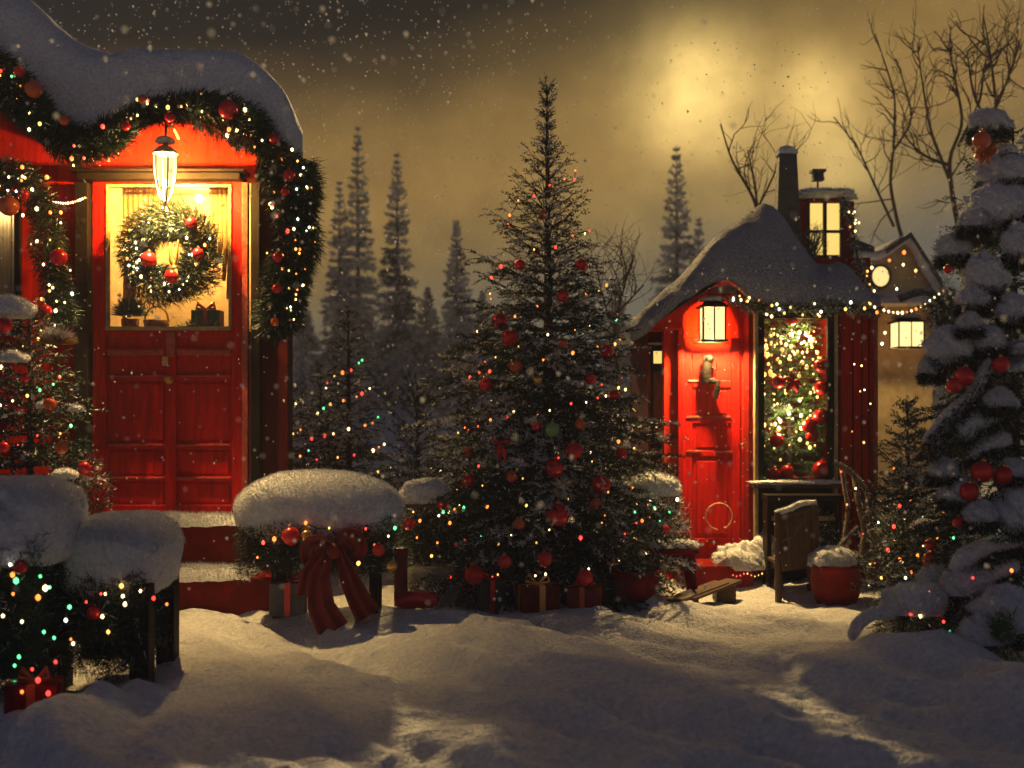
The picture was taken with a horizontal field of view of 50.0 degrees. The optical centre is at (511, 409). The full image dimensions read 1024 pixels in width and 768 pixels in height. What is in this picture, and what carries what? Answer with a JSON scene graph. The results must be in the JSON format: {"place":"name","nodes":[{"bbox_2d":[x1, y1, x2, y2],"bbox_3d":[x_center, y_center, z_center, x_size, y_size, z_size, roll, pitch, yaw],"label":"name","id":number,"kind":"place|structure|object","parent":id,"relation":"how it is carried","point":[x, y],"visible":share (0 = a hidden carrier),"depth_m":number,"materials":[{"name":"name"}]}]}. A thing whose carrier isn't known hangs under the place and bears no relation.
{"place":"outdoors","nodes":[
{"label":"outdoors","id":0,"kind":"place"},
{"bbox_2d":[393,505,465,566],"bbox_3d":[-0.688,1.006,8.935,0.673,0.672,0.547,0,0,0],"label":"evergreen bush","id":1,"kind":"object","parent":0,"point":[413,542],"visible":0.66,"depth_m":8.88,"materials":[{"name":"green plant"}]},
{"bbox_2d":[0,399,1023,767],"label":"ground","id":2,"kind":"structure","parent":0,"point":[984,683],"depth_m":5.95,"materials":[{"name":"snow"}]},
{"bbox_2d":[4,666,64,713],"bbox_3d":[-2.486,1.460,5.720,0.268,0.253,0.208,0,0,-11],"label":"gift box","id":3,"kind":"object","parent":2,"relation":"on","point":[30,687],"visible":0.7,"depth_m":5.63,"materials":[{"name":"red paint"}]},
{"bbox_2d":[0,474,89,703],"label":"snow capped hedge","id":4,"kind":"object","parent":2,"relation":"on","point":[58,519],"visible":0.87,"depth_m":6.00,"materials":[{"name":"green"}]},
{"bbox_2d":[1,563,70,676],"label":"string lights","id":5,"kind":"object","parent":4,"relation":"attached to","point":[37,597],"visible":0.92,"depth_m":5.87,"materials":[{"name":"multicoloured glass"}]},
{"bbox_2d":[0,293,116,599],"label":"christmas tree","id":6,"kind":"object","parent":2,"relation":"on","point":[32,457],"visible":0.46,"depth_m":8.04,"materials":[{"name":"green plant"}]},
{"bbox_2d":[34,324,78,344],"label":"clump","id":7,"kind":"object","parent":6,"relation":"attached to","point":[52,336],"visible":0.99,"depth_m":7.70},
{"bbox_2d":[74,452,116,515],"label":"twiggy shrub","id":8,"kind":"object","parent":2,"relation":"on","point":[98,495],"visible":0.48,"depth_m":8.19,"materials":[{"name":"green plant"}]},
{"bbox_2d":[51,509,185,684],"bbox_3d":[-2.324,1.171,6.522,0.642,1.163,0.827,0,0,0],"label":"snow capped hedge","id":9,"kind":"object","parent":2,"relation":"on","point":[132,559],"visible":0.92,"depth_m":6.22,"materials":[{"name":"green"}]},
{"bbox_2d":[70,583,167,645],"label":"string lights","id":10,"kind":"object","parent":9,"relation":"attached to","point":[121,585],"visible":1,"depth_m":6.17,"materials":[{"name":"multicoloured glass"}]},
{"bbox_2d":[0,0,302,514],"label":"red house","id":11,"kind":"structure","parent":2,"relation":"on","point":[120,354],"depth_m":8.97,"materials":[{"name":"paint"}]},
{"bbox_2d":[0,191,21,334],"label":"window","id":12,"kind":"structure","parent":11,"relation":"in","point":[10,226],"depth_m":9.22,"materials":[{"name":"yellow glass"}]},
{"bbox_2d":[0,153,84,330],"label":"window garland","id":13,"kind":"object","parent":11,"relation":"attached to","point":[39,193],"depth_m":8.69,"materials":[{"name":"green"}]},
{"bbox_2d":[0,193,19,215],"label":"bauble","id":14,"kind":"object","parent":13,"relation":"hanging from","point":[9,204],"visible":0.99,"depth_m":8.51,"materials":[{"name":"red glass"}]},
{"bbox_2d":[0,165,73,324],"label":"string lights","id":15,"kind":"object","parent":13,"relation":"attached to","point":[37,209],"visible":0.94,"depth_m":8.62,"materials":[{"name":"white glass"}]},
{"bbox_2d":[111,294,148,325],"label":"potted fern","id":16,"kind":"object","parent":11,"relation":"on","point":[121,309],"visible":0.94,"depth_m":9.26,"materials":[{"name":"green plant"}]},
{"bbox_2d":[0,44,318,346],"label":"eaves garland","id":17,"kind":"object","parent":11,"relation":"attached to","point":[88,139],"visible":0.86,"depth_m":8.43,"materials":[{"name":"green"}]},
{"bbox_2d":[0,69,305,300],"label":"string lights","id":18,"kind":"object","parent":17,"relation":"attached to","point":[167,107],"visible":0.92,"depth_m":8.37,"materials":[{"name":"white glass"}]},
{"bbox_2d":[218,97,237,119],"bbox_3d":[-2.156,-2.297,8.344,0.150,0.186,0.149,7,-14,-11],"label":"bauble","id":19,"kind":"object","parent":17,"relation":"hanging from","point":[227,107],"visible":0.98,"depth_m":8.29,"materials":[{"name":"red glass"}]},
{"bbox_2d":[265,156,331,334],"bbox_3d":[-1.660,-1.266,8.489,0.523,1.415,0.486,0,0,0],"label":"corner garland","id":20,"kind":"object","parent":17,"relation":"hanging from","point":[316,195],"visible":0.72,"depth_m":8.41,"materials":[{"name":"green"}]},
{"bbox_2d":[152,125,179,205],"bbox_3d":[-2.702,-1.927,8.673,0.200,0.687,0.443,0,0,0],"label":"door lantern","id":21,"kind":"object","parent":11,"relation":"hanging from","point":[165,158],"depth_m":8.49,"materials":[{"name":"white glass"}]},
{"bbox_2d":[93,182,241,514],"bbox_3d":[-2.817,-0.507,8.973,1.230,2.754,0.154,0,0,0],"label":"door","id":22,"kind":"structure","parent":11,"relation":"in","point":[122,350],"depth_m":8.99,"materials":[{"name":"red paint"}]},
{"bbox_2d":[111,193,227,312],"bbox_3d":[-2.762,-1.263,8.874,0.959,0.980,0.500,0,0,0],"label":"door wreath","id":23,"kind":"object","parent":11,"relation":"attached to","point":[186,268],"depth_m":8.79,"materials":[{"name":"green"}]},
{"bbox_2d":[191,301,223,325],"bbox_3d":[-2.590,-0.784,9.340,0.240,0.266,0.166,0,0,0],"label":"gift box","id":24,"kind":"object","parent":11,"relation":"on","point":[209,312],"visible":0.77,"depth_m":9.26,"materials":[{"name":"green paper"}]},
{"bbox_2d":[150,509,271,614],"bbox_3d":[-2.694,1.271,8.605,1.812,0.958,0.785,0,0,0],"label":"stair","id":25,"kind":"object","parent":2,"relation":"on","point":[207,582],"visible":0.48,"depth_m":8.33,"materials":[{"name":"red paint"}]},
{"bbox_2d":[269,572,307,616],"bbox_3d":[-1.647,1.347,8.100,0.268,0.323,0.228,0,0,-6],"label":"gift box","id":26,"kind":"object","parent":2,"relation":"on","point":[284,601],"visible":0.73,"depth_m":7.99,"materials":[{"name":"grey paper"}]},
{"bbox_2d":[293,388,326,566],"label":"fir","id":27,"kind":"object","parent":2,"relation":"on","point":[301,463],"visible":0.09,"depth_m":11.03,"materials":[{"name":"green plant"}]},
{"bbox_2d":[293,299,328,402],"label":"fir","id":28,"kind":"object","parent":2,"relation":"on","point":[306,344],"visible":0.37,"depth_m":35.27,"materials":[{"name":"green plant"}]},
{"bbox_2d":[227,468,404,617],"bbox_3d":[-1.427,1.059,8.100,1.281,1.263,0.772,0,0,0],"label":"snow capped hedge","id":29,"kind":"object","parent":2,"relation":"on","point":[320,499],"visible":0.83,"depth_m":7.84,"materials":[{"name":"white"}]},
{"bbox_2d":[295,528,379,634],"bbox_3d":[-1.219,1.213,7.685,0.596,0.780,0.109,0,0,0],"label":"red bow","id":30,"kind":"object","parent":29,"relation":"hanging from","point":[314,586],"visible":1,"depth_m":7.67,"materials":[{"name":"fabric"}]},
{"bbox_2d":[293,366,368,474],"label":"fir","id":31,"kind":"object","parent":2,"relation":"on","point":[318,387],"visible":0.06,"depth_m":13.14,"materials":[{"name":"green plant"}]},
{"bbox_2d":[294,405,367,473],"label":"fir","id":32,"kind":"object","parent":2,"relation":"on","point":[319,428],"visible":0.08,"depth_m":12.88,"materials":[{"name":"green plant"}]},
{"bbox_2d":[316,181,362,391],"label":"fir","id":33,"kind":"object","parent":2,"relation":"on","point":[333,273],"visible":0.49,"depth_m":35.77,"materials":[{"name":"green plant"}]},
{"bbox_2d":[328,126,380,398],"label":"fir","id":34,"kind":"object","parent":2,"relation":"on","point":[361,306],"visible":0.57,"depth_m":35.79,"materials":[{"name":"green plant"}]},
{"bbox_2d":[293,305,419,560],"bbox_3d":[-1.785,0.373,11.921,2.111,3.033,2.016,0,0,16],"label":"fir","id":35,"kind":"object","parent":2,"relation":"on","point":[349,437],"visible":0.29,"depth_m":11.94,"materials":[{"name":"green plant"}]},
{"bbox_2d":[361,153,433,407],"bbox_3d":[-3.577,-3.509,33.969,2.524,8.939,2.572,0,0,0],"label":"fir","id":36,"kind":"object","parent":2,"relation":"on","point":[394,361],"visible":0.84,"depth_m":33.69,"materials":[{"name":"green plant"}]},
{"bbox_2d":[394,547,438,608],"bbox_3d":[-0.728,1.281,8.341,0.344,0.457,0.150,0,0,0],"label":"red boot","id":37,"kind":"object","parent":2,"relation":"on","point":[404,597],"visible":0.99,"depth_m":8.30,"materials":[{"name":"fabric"}]},
{"bbox_2d":[370,371,471,563],"bbox_3d":[-1.041,0.638,11.537,1.292,2.145,1.451,0,0,0],"label":"fir","id":38,"kind":"object","parent":2,"relation":"on","point":[399,484],"visible":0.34,"depth_m":11.57,"materials":[{"name":"green plant"}]},
{"bbox_2d":[398,477,452,564],"bbox_3d":[-0.704,1.115,8.906,0.483,1.171,0.393,0,0,0],"label":"bird table","id":39,"kind":"object","parent":2,"relation":"on","point":[418,493],"visible":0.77,"depth_m":8.77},
{"bbox_2d":[411,286,444,403],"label":"fir","id":40,"kind":"object","parent":2,"relation":"on","point":[430,312],"visible":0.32,"depth_m":34.77,"materials":[{"name":"green plant"}]},
{"bbox_2d":[407,563,464,607],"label":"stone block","id":41,"kind":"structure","parent":2,"relation":"on","point":[418,572],"depth_m":8.75,"materials":[{"name":"stone"}]},
{"bbox_2d":[395,394,502,563],"bbox_3d":[-0.453,0.853,10.922,1.437,2.080,1.604,0,0,-15],"label":"fir","id":42,"kind":"object","parent":2,"relation":"on","point":[469,405],"visible":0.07,"depth_m":10.76,"materials":[{"name":"green plant"}]},
{"bbox_2d":[428,219,478,409],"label":"fir","id":43,"kind":"object","parent":2,"relation":"on","point":[456,314],"visible":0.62,"depth_m":32.80,"materials":[{"name":"green plant"}]},
{"bbox_2d":[470,291,501,376],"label":"fir","id":44,"kind":"object","parent":2,"relation":"on","point":[482,295],"visible":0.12,"depth_m":35.38,"materials":[{"name":"green plant"}]},
{"bbox_2d":[477,571,505,611],"bbox_3d":[-0.162,1.431,8.700,0.228,0.313,0.208,0,0,-6],"label":"gift box","id":45,"kind":"object","parent":2,"relation":"on","point":[487,593],"visible":0.83,"depth_m":8.60,"materials":[{"name":"black"}]},
{"bbox_2d":[0,575,1023,767],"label":"snow crystals","id":46,"kind":"object","parent":2,"relation":"on","point":[520,696],"visible":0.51,"depth_m":5.67,"materials":[{"name":"snow"}]},
{"bbox_2d":[515,573,560,612],"bbox_3d":[0.200,1.415,8.550,0.308,0.293,0.248,0,0,-17],"label":"gift box","id":47,"kind":"object","parent":2,"relation":"on","point":[534,596],"visible":0.98,"depth_m":8.45,"materials":[{"name":"paper"}]},
{"bbox_2d":[391,71,705,614],"bbox_3d":[0.259,-0.264,9.461,2.991,5.213,3.060,0,0,25],"label":"fir","id":48,"kind":"object","parent":2,"relation":"on","point":[535,486],"visible":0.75,"depth_m":8.97,"materials":[{"name":"green plant"}]},
{"bbox_2d":[464,562,483,584],"bbox_3d":[-0.300,1.272,8.561,0.157,0.197,0.159,-14,-6,36],"label":"bauble","id":49,"kind":"object","parent":48,"relation":"hanging from","point":[473,574],"visible":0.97,"depth_m":8.51,"materials":[{"name":"red glass"}]},
{"bbox_2d":[443,170,649,580],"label":"string lights","id":50,"kind":"object","parent":48,"relation":"attached to","point":[549,410],"visible":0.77,"depth_m":8.88,"materials":[{"name":"multicoloured plastic"}]},
{"bbox_2d":[546,498,569,526],"bbox_3d":[0.355,0.790,8.444,0.179,0.222,0.177,5,-4,-29],"label":"bauble","id":51,"kind":"object","parent":48,"relation":"hanging from","point":[560,516],"visible":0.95,"depth_m":8.38,"materials":[{"name":"red glass"}]},
{"bbox_2d":[615,511,693,538],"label":"frosted branch","id":52,"kind":"object","parent":48,"relation":"attached to","point":[679,524],"visible":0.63,"depth_m":9.04,"materials":[{"name":"green"}]},
{"bbox_2d":[567,579,602,607],"bbox_3d":[0.563,1.402,8.450,0.248,0.238,0.208,0,0,17],"label":"gift box","id":53,"kind":"object","parent":2,"relation":"on","point":[580,596],"visible":0.77,"depth_m":8.36,"materials":[{"name":"red paper"}]},
{"bbox_2d":[591,287,629,402],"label":"fir","id":54,"kind":"object","parent":2,"relation":"on","point":[624,361],"visible":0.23,"depth_m":35.23,"materials":[{"name":"green plant"}]},
{"bbox_2d":[560,215,669,508],"bbox_3d":[1.134,-0.304,12.758,1.264,4.161,1.835,0,0,-33],"label":"bare tree","id":55,"kind":"object","parent":2,"relation":"on","point":[624,281],"visible":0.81,"depth_m":12.86,"materials":[{"name":"brown plant"}]},
{"bbox_2d":[609,540,660,601],"bbox_3d":[0.980,1.276,8.750,0.414,0.470,0.396,0,0,0],"label":"red basket","id":56,"kind":"object","parent":2,"relation":"on","point":[643,588],"visible":0.77,"depth_m":8.60,"materials":[{"name":"paint"}]},
{"bbox_2d":[607,546,666,573],"bbox_3d":[0.995,1.223,8.733,0.507,0.305,0.470,0,0,0],"label":"fir spray","id":57,"kind":"object","parent":56,"relation":"in","point":[635,560],"visible":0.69,"depth_m":8.69,"materials":[{"name":"green"}]},
{"bbox_2d":[293,313,1023,418],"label":"wood","id":58,"kind":"object","parent":2,"relation":"on","point":[375,401],"visible":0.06,"depth_m":32.31,"materials":[{"name":"plant"}]},
{"bbox_2d":[647,145,696,301],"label":"fir","id":59,"kind":"object","parent":2,"relation":"on","point":[677,248],"visible":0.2,"depth_m":33.90,"materials":[{"name":"green plant"}]},
{"bbox_2d":[643,536,700,602],"bbox_3d":[1.293,1.309,8.955,0.500,0.576,0.370,0,0,0],"label":"red stool","id":60,"kind":"object","parent":2,"relation":"on","point":[690,552],"visible":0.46,"depth_m":8.81,"materials":[{"name":"paint"}]},
{"bbox_2d":[618,470,693,546],"bbox_3d":[1.212,0.870,9.306,0.673,0.788,0.685,0,0,-38],"label":"evergreen bush","id":61,"kind":"object","parent":60,"relation":"on","point":[643,513],"visible":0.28,"depth_m":9.26,"materials":[{"name":"green plant"}]},
{"bbox_2d":[628,471,682,498],"bbox_3d":[1.209,0.628,9.312,0.503,0.251,0.430,0,0,0],"label":"snow hat","id":62,"kind":"object","parent":61,"relation":"on","point":[665,484],"visible":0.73,"depth_m":9.17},
{"bbox_2d":[665,578,741,603],"bbox_3d":[1.556,1.525,8.830,0.243,0.224,0.927,0,0,37],"label":"wooden plank","id":63,"kind":"object","parent":2,"relation":"on","point":[723,590],"visible":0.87,"depth_m":8.91,"materials":[{"name":"brown wood"}]},
{"bbox_2d":[674,529,774,587],"bbox_3d":[1.968,1.382,9.823,0.961,0.635,0.550,0,0,0],"label":"doorstep","id":64,"kind":"object","parent":2,"relation":"on","point":[735,559],"visible":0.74,"depth_m":9.62,"materials":[{"name":"red paint"}]},
{"bbox_2d":[613,203,880,581],"bbox_3d":[2.342,-0.145,11.159,2.585,3.775,2.937,0,0,0],"label":"red hut","id":65,"kind":"object","parent":2,"relation":"on","point":[743,250],"visible":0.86,"depth_m":10.01,"materials":[{"name":"paint"}]},
{"bbox_2d":[650,345,661,448],"bbox_3d":[1.416,-0.120,10.580,0.169,1.001,0.081,0,0,0],"label":"narrow window","id":66,"kind":"structure","parent":65,"relation":"in","point":[655,359],"depth_m":10.59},
{"bbox_2d":[700,355,720,398],"bbox_3d":[1.823,-0.300,10.070,0.194,0.408,0.104,0,0,14],"label":"door ornament","id":67,"kind":"object","parent":65,"relation":"attached to","point":[706,372],"depth_m":10.04,"materials":[{"name":"brown metal"}]},
{"bbox_2d":[684,338,739,558],"bbox_3d":[1.847,0.540,10.163,0.528,2.405,0.069,0,0,0],"label":"door","id":68,"kind":"structure","parent":65,"relation":"in","point":[704,434],"depth_m":10.14,"materials":[{"name":"red paint"}]},
{"bbox_2d":[696,289,729,342],"bbox_3d":[1.812,-0.886,9.947,0.260,0.554,0.315,0,0,0],"label":"hut lantern","id":69,"kind":"object","parent":65,"relation":"hanging from","point":[712,315],"visible":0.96,"depth_m":9.82,"materials":[{"name":"glass"}]},
{"bbox_2d":[774,145,800,242],"bbox_3d":[2.827,-1.659,11.300,0.342,2.117,0.293,0,0,0],"label":"chimney stack","id":70,"kind":"object","parent":65,"relation":"on","point":[786,199],"visible":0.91,"depth_m":11.21,"materials":[{"name":"stone"}]},
{"bbox_2d":[737,319,838,479],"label":"display tree","id":71,"kind":"object","parent":65,"relation":"in","point":[788,436],"visible":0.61,"depth_m":10.22,"materials":[{"name":"green plant"}]},
{"bbox_2d":[764,328,818,460],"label":"string lights","id":72,"kind":"object","parent":71,"relation":"attached to","point":[801,414],"visible":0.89,"depth_m":10.04,"materials":[{"name":"white"}]},
{"bbox_2d":[764,330,819,384],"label":"string lights","id":73,"kind":"object","parent":71,"relation":"attached to","point":[770,372],"visible":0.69,"depth_m":10.09,"materials":[{"name":"white"}]},
{"bbox_2d":[746,310,848,581],"bbox_3d":[2.552,0.411,10.206,0.934,2.662,0.887,0,0,0],"label":"display window","id":74,"kind":"structure","parent":65,"relation":"in","point":[831,322],"depth_m":9.86,"materials":[{"name":"brown wood"}]},
{"bbox_2d":[727,291,884,323],"bbox_3d":[2.596,-0.900,9.686,1.413,0.306,0.250,0,0,0],"label":"hut eave garland","id":75,"kind":"object","parent":65,"relation":"attached to","point":[796,308],"visible":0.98,"depth_m":9.67,"materials":[{"name":"green"}]},
{"bbox_2d":[799,169,869,290],"bbox_3d":[3.624,0.031,12.883,0.982,5.650,1.056,0,0,0],"label":"turret","id":76,"kind":"object","parent":65,"relation":"on","point":[814,204],"visible":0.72,"depth_m":12.60,"materials":[{"name":"red paint"}]},
{"bbox_2d":[801,219,829,257],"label":"ivy clump","id":77,"kind":"object","parent":76,"relation":"attached to","point":[813,243],"visible":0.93,"depth_m":12.47,"materials":[{"name":"green"}]},
{"bbox_2d":[807,202,842,256],"bbox_3d":[3.595,-2.066,12.621,0.403,0.638,0.077,0,0,0],"label":"window","id":78,"kind":"structure","parent":76,"relation":"in","point":[828,214],"depth_m":12.65,"materials":[{"name":"glass"}]},
{"bbox_2d":[838,194,873,289],"bbox_3d":[3.929,-1.886,12.546,0.480,1.196,0.256,0,0,0],"label":"snowy vine","id":79,"kind":"object","parent":76,"relation":"attached to","point":[854,237],"visible":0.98,"depth_m":12.54,"materials":[{"name":"white"}]},
{"bbox_2d":[720,102,814,207],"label":"bare tree","id":80,"kind":"object","parent":2,"relation":"on","point":[746,183],"visible":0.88,"depth_m":13.95,"materials":[{"name":"brown plant"}]},
{"bbox_2d":[767,498,819,602],"bbox_3d":[2.399,1.196,9.326,0.434,0.916,0.467,0,0,0],"label":"wooden chair","id":81,"kind":"object","parent":2,"relation":"on","point":[801,544],"visible":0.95,"depth_m":9.15,"materials":[{"name":"brown wood"}]},
{"bbox_2d":[762,493,843,586],"bbox_3d":[2.547,1.197,9.630,0.666,0.906,0.220,0,0,0],"label":"trestle","id":82,"kind":"object","parent":2,"relation":"on","point":[834,498],"visible":0.72,"depth_m":9.55,"materials":[{"name":"wood"}]},
{"bbox_2d":[806,544,862,605],"bbox_3d":[2.638,1.358,9.001,0.470,0.532,0.434,0,0,0],"label":"red pot","id":83,"kind":"object","parent":2,"relation":"on","point":[833,575],"visible":0.99,"depth_m":8.84,"materials":[{"name":"ceramic"}]},
{"bbox_2d":[819,509,853,545],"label":"evergreen bush","id":84,"kind":"object","parent":2,"relation":"on","point":[827,533],"visible":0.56,"depth_m":9.62,"materials":[{"name":"green plant"}]},
{"bbox_2d":[833,459,892,584],"bbox_3d":[3.006,1.002,9.349,0.552,1.180,0.144,0,0,0],"label":"twisted vine","id":85,"kind":"object","parent":2,"relation":"on","point":[857,481],"visible":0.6,"depth_m":9.32,"materials":[{"name":"wood"}]},
{"bbox_2d":[807,10,964,243],"bbox_3d":[5.271,-2.046,15.691,1.428,7.731,1.960,0,0,-39],"label":"bare tree","id":86,"kind":"object","parent":2,"relation":"on","point":[891,166],"visible":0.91,"depth_m":15.88,"materials":[{"name":"brown plant"}]},
{"bbox_2d":[854,232,942,534],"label":"cream cottage","id":87,"kind":"structure","parent":2,"relation":"on","point":[889,390],"depth_m":14.20,"materials":[{"name":"paint"}]},
{"bbox_2d":[870,264,891,288],"bbox_3d":[4.765,-1.721,14.180,0.280,0.318,0.036,0,0,0],"label":"round window","id":88,"kind":"structure","parent":87,"relation":"in","point":[884,278],"depth_m":14.18,"materials":[{"name":"yellow glass"}]},
{"bbox_2d":[887,309,926,348],"bbox_3d":[4.846,-0.993,13.640,0.414,0.507,1.105,0,0,10],"label":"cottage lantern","id":89,"kind":"object","parent":87,"relation":"attached to","point":[903,326],"visible":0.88,"depth_m":13.15,"materials":[{"name":"glass"}]},
{"bbox_2d":[847,578,949,640],"bbox_3d":[2.466,1.314,6.898,0.614,0.524,0.471,0,0,-35],"label":"drifted shrub","id":90,"kind":"object","parent":2,"relation":"on","point":[901,600],"visible":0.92,"depth_m":6.84,"materials":[{"name":"white plant"}]},
{"bbox_2d":[853,395,945,584],"bbox_3d":[3.539,0.783,9.566,1.046,1.844,1.002,0,0,0],"label":"fir","id":91,"kind":"object","parent":2,"relation":"on","point":[907,450],"visible":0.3,"depth_m":9.60,"materials":[{"name":"green plant"}]},
{"bbox_2d":[857,496,962,587],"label":"conifer","id":92,"kind":"object","parent":2,"relation":"on","point":[899,533],"visible":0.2,"depth_m":8.60,"materials":[{"name":"green"}]},
{"bbox_2d":[844,106,1023,650],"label":"snow laden fir","id":93,"kind":"object","parent":2,"relation":"on","point":[976,433],"visible":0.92,"depth_m":7.03,"materials":[{"name":"green plant"}]},
{"bbox_2d":[953,362,974,386],"bbox_3d":[2.837,-0.221,6.880,0.126,0.158,0.128,9,2,22],"label":"bauble","id":94,"kind":"object","parent":93,"relation":"hanging from","point":[964,375],"visible":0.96,"depth_m":6.83,"materials":[{"name":"red glass"}]},
{"bbox_2d":[970,457,992,482],"bbox_3d":[2.947,0.374,6.879,0.135,0.170,0.137,5,4,-45],"label":"bauble","id":95,"kind":"object","parent":93,"relation":"hanging from","point":[982,470],"visible":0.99,"depth_m":6.83,"materials":[{"name":"red glass"}]},
{"bbox_2d":[970,142,1001,164],"bbox_3d":[3.099,-1.703,7.188,0.205,0.250,0.210,0,0,45],"label":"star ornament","id":96,"kind":"object","parent":93,"relation":"attached to","point":[985,154],"visible":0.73,"depth_m":7.18,"materials":[{"name":"red glass"}]},
{"bbox_2d":[993,461,1013,484],"bbox_3d":[3.082,0.398,6.877,0.128,0.158,0.126,-6,14,-18],"label":"bauble","id":97,"kind":"object","parent":93,"relation":"hanging from","point":[1002,473],"visible":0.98,"depth_m":6.84,"materials":[{"name":"red glass"}]},
{"bbox_2d":[845,0,1023,475],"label":"bare tree","id":98,"kind":"object","parent":2,"relation":"on","point":[949,174],"visible":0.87,"depth_m":15.00,"materials":[{"name":"brown plant"}]},
{"bbox_2d":[913,562,955,629],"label":"drifted shrub","id":99,"kind":"object","parent":2,"relation":"on","point":[931,573],"visible":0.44,"depth_m":7.17,"materials":[{"name":"green plant"}]},
{"bbox_2d":[936,564,996,629],"bbox_3d":[2.881,1.299,6.996,0.372,0.674,0.391,0,0,0],"label":"drifted shrub","id":100,"kind":"object","parent":2,"relation":"on","point":[959,583],"visible":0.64,"depth_m":6.88,"materials":[{"name":"white plant"}]},
{"bbox_2d":[921,0,1023,493],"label":"bare tree","id":101,"kind":"object","parent":2,"relation":"on","point":[997,98],"visible":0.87,"depth_m":13.92,"materials":[{"name":"brown plant"}]},
{"bbox_2d":[948,609,1005,650],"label":"drifted shrub","id":102,"kind":"object","parent":2,"relation":"on","point":[971,627],"visible":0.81,"depth_m":6.49,"materials":[{"name":"white plant"}]},
{"bbox_2d":[963,581,1023,661],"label":"drifted shrub","id":103,"kind":"object","parent":2,"relation":"on","point":[1005,595],"visible":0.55,"depth_m":6.63,"materials":[{"name":"white plant"}]},
{"bbox_2d":[983,604,1020,650],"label":"fern sprig","id":104,"kind":"object","parent":2,"relation":"on","point":[1002,633],"visible":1,"depth_m":6.43,"materials":[{"name":"green plant"}]},
{"bbox_2d":[0,0,1023,606],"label":"falling snow","id":105,"kind":"structure","parent":0,"point":[328,328],"depth_m":5.90,"materials":[{"name":"snow"}]},
{"bbox_2d":[31,0,1023,392],"label":"sky","id":106,"kind":"structure","parent":0,"point":[586,135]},
{"bbox_2d":[917,273,958,335],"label":"dark shrub","id":107,"kind":"object","parent":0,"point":[944,319],"visible":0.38,"depth_m":12.57,"materials":[{"name":"green plant"}]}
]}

